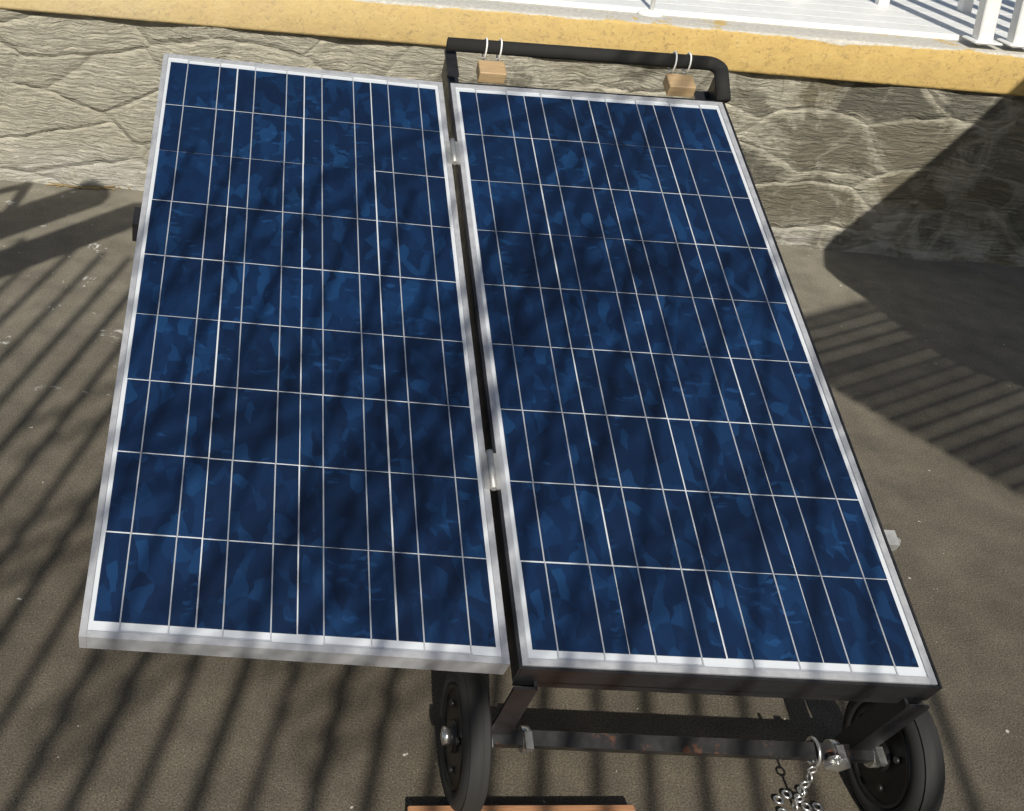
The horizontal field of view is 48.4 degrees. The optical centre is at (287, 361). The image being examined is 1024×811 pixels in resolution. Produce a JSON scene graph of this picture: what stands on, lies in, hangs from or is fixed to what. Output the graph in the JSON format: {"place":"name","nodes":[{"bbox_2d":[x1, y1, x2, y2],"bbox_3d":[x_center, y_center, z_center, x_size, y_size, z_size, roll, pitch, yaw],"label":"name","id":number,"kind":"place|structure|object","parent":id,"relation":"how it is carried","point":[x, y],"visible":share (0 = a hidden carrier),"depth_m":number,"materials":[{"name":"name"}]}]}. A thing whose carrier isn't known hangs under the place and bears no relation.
{"place":"outdoors","nodes":[
{"label":"outdoors","id":0,"kind":"place"},
{"bbox_2d":[0,180,1023,810],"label":"ground","id":1,"kind":"structure","parent":0,"point":[922,362],"depth_m":2.31,"materials":[{"name":"concrete"}]},
{"bbox_2d":[46,182,130,190],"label":"twigs","id":2,"kind":"object","parent":1,"relation":"on","point":[94,187],"visible":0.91,"depth_m":4.28,"materials":[{"name":"brown plant"}]},
{"bbox_2d":[439,671,491,810],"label":"tyre","id":3,"kind":"object","parent":1,"relation":"on","point":[470,794],"visible":0.75,"depth_m":1.80,"materials":[{"name":"black rubber"}]},
{"bbox_2d":[0,9,1023,266],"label":"stone wall","id":4,"kind":"structure","parent":1,"relation":"on","point":[914,173],"depth_m":4.09,"materials":[{"name":"beige stone"}]},
{"bbox_2d":[0,0,1023,95],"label":"coping","id":5,"kind":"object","parent":4,"relation":"on","point":[851,56],"depth_m":3.92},
{"bbox_2d":[637,0,663,16],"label":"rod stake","id":6,"kind":"object","parent":5,"relation":"on","point":[651,11],"visible":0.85,"depth_m":3.98,"materials":[{"name":"white paint"}]},
{"bbox_2d":[407,805,635,810],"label":"plank","id":7,"kind":"object","parent":1,"relation":"on","point":[539,808],"visible":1,"depth_m":1.90,"materials":[{"name":"brown wood"}]},
{"bbox_2d":[442,50,941,750],"bbox_3d":[0.684,0.145,2.559,0.722,0.854,1.616,3,51,-3],"label":"cart frame","id":8,"kind":"object","parent":1,"relation":"on","point":[890,714],"visible":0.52,"depth_m":1.80,"materials":[{"name":"black metal"}]},
{"bbox_2d":[79,53,509,674],"bbox_3d":[0.025,-0.115,2.182,0.670,0.041,1.480,5,51,-4],"label":"panel frame","id":9,"kind":"object","parent":8,"relation":"attached to","point":[283,651],"visible":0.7,"depth_m":1.74,"materials":[{"name":"silver metal"}]},
{"bbox_2d":[132,207,140,240],"bbox_3d":[-0.314,-0.284,2.285,0.012,0.050,0.050,5,51,-4],"label":"bracket","id":10,"kind":"object","parent":9,"relation":"attached to","point":[136,218],"visible":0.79,"depth_m":2.27,"materials":[{"name":"black metal"}]},
{"bbox_2d":[87,58,501,656],"bbox_3d":[0.026,-0.124,2.171,0.649,0.008,1.459,5,51,-4],"label":"panel backsheet","id":11,"kind":"object","parent":9,"relation":"in","point":[93,625],"visible":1,"depth_m":1.93,"materials":[{"name":"white plastic"}]},
{"bbox_2d":[94,62,495,646],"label":"solar cells","id":12,"kind":"object","parent":11,"relation":"on","point":[148,587],"visible":1,"depth_m":2.03,"materials":[{"name":"blue glass"}]},
{"bbox_2d":[118,59,472,654],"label":"busbars","id":13,"kind":"object","parent":12,"relation":"on","point":[371,647],"visible":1,"depth_m":2.00,"materials":[{"name":"silver metal"}]},
{"bbox_2d":[442,682,462,791],"bbox_3d":[0.305,0.649,1.906,0.052,0.180,0.180,3,51,-3],"label":"rim","id":14,"kind":"object","parent":8,"relation":"attached to","point":[452,752],"visible":0.31,"depth_m":1.90,"materials":[{"name":"black metal"}]},
{"bbox_2d":[449,699,460,772],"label":"wheel bolts","id":15,"kind":"object","parent":14,"relation":"attached to","point":[452,704],"visible":0.35,"depth_m":1.89,"materials":[{"name":"grey metal"}]},
{"bbox_2d":[476,60,695,96],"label":"wooden blocks","id":16,"kind":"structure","parent":8,"relation":"attached to","point":[673,84],"depth_m":2.70,"materials":[{"name":"brown wood"}]},
{"bbox_2d":[446,37,730,102],"bbox_3d":[0.735,-0.710,2.696,0.694,0.063,0.128,3,51,-3],"label":"handle","id":17,"kind":"object","parent":8,"relation":"on","point":[717,67],"visible":1,"depth_m":2.70,"materials":[{"name":"black plastic"}]},
{"bbox_2d":[482,37,691,73],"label":"zip ties","id":18,"kind":"object","parent":17,"relation":"on","point":[501,40],"visible":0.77,"depth_m":2.70,"materials":[{"name":"white"}]},
{"bbox_2d":[440,725,887,767],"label":"axle brackets","id":19,"kind":"object","parent":8,"relation":"attached to","point":[837,748],"visible":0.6,"depth_m":1.90,"materials":[{"name":"grey metal"}]},
{"bbox_2d":[773,736,822,810],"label":"chain","id":20,"kind":"object","parent":19,"relation":"hanging from","point":[800,788],"visible":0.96,"depth_m":1.97,"materials":[{"name":"silver metal"}]},
{"bbox_2d":[823,754,850,771],"bbox_3d":[0.955,0.696,1.915,0.045,0.054,0.018,4,51,-3],"label":"padlock","id":21,"kind":"object","parent":19,"relation":"attached to","point":[831,763],"visible":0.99,"depth_m":1.91,"materials":[{"name":"silver metal"}]},
{"bbox_2d":[853,702,910,809],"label":"rim","id":22,"kind":"object","parent":19,"relation":"attached to","point":[892,777],"visible":0.41,"depth_m":1.91,"materials":[{"name":"black metal"}]},
{"bbox_2d":[876,756,900,790],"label":"wheel bolts","id":23,"kind":"object","parent":22,"relation":"attached to","point":[896,760],"visible":0.26,"depth_m":1.89,"materials":[{"name":"metal"}]},
{"bbox_2d":[445,138,900,550],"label":"hinges","id":24,"kind":"object","parent":8,"relation":"attached to","point":[491,470],"visible":0.95,"depth_m":1.95,"materials":[{"name":"metal"}]},
{"bbox_2d":[492,729,872,762],"bbox_3d":[0.683,0.672,1.924,0.708,0.030,0.030,3,51,-3],"label":"axle","id":25,"kind":"object","parent":8,"relation":"attached to","point":[670,745],"visible":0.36,"depth_m":1.91,"materials":[{"name":"metal"}]},
{"bbox_2d":[450,83,937,685],"bbox_3d":[0.712,-0.066,2.224,0.670,0.042,1.480,3,51,-3],"label":"panel frame","id":26,"kind":"object","parent":8,"relation":"on","point":[678,669],"visible":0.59,"depth_m":1.95,"materials":[{"name":"silver metal"}]},
{"bbox_2d":[455,87,926,676],"bbox_3d":[0.713,-0.075,2.213,0.649,0.007,1.459,3,51,-3],"label":"panel backsheet","id":27,"kind":"object","parent":26,"relation":"in","point":[823,665],"visible":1,"depth_m":1.97,"materials":[{"name":"white plastic"}]},
{"bbox_2d":[459,91,918,666],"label":"solar cells","id":28,"kind":"object","parent":27,"relation":"on","point":[575,625],"visible":1,"depth_m":2.08,"materials":[{"name":"blue glass"}]},
{"bbox_2d":[474,88,898,675],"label":"busbars","id":29,"kind":"object","parent":28,"relation":"on","point":[703,665],"visible":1,"depth_m":2.05,"materials":[{"name":"silver metal"}]},
{"bbox_2d":[842,701,944,810],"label":"tyre","id":30,"kind":"object","parent":1,"relation":"on","point":[925,792],"visible":0.4,"depth_m":1.83,"materials":[{"name":"black rubber"}]},
{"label":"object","id":31,"kind":"object","parent":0,"visible":0},
{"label":"deck joists","id":32,"kind":"structure","parent":31,"relation":"on","visible":0},
{"bbox_2d":[494,0,1015,43],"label":"deck boards","id":33,"kind":"object","parent":32,"relation":"on","point":[942,19],"depth_m":4.12,"materials":[{"name":"white paint"}]},
{"bbox_2d":[875,0,1023,47],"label":"balustrade","id":34,"kind":"object","parent":33,"relation":"on","point":[987,15],"visible":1,"depth_m":3.88,"materials":[{"name":"white paint"}]}
]}

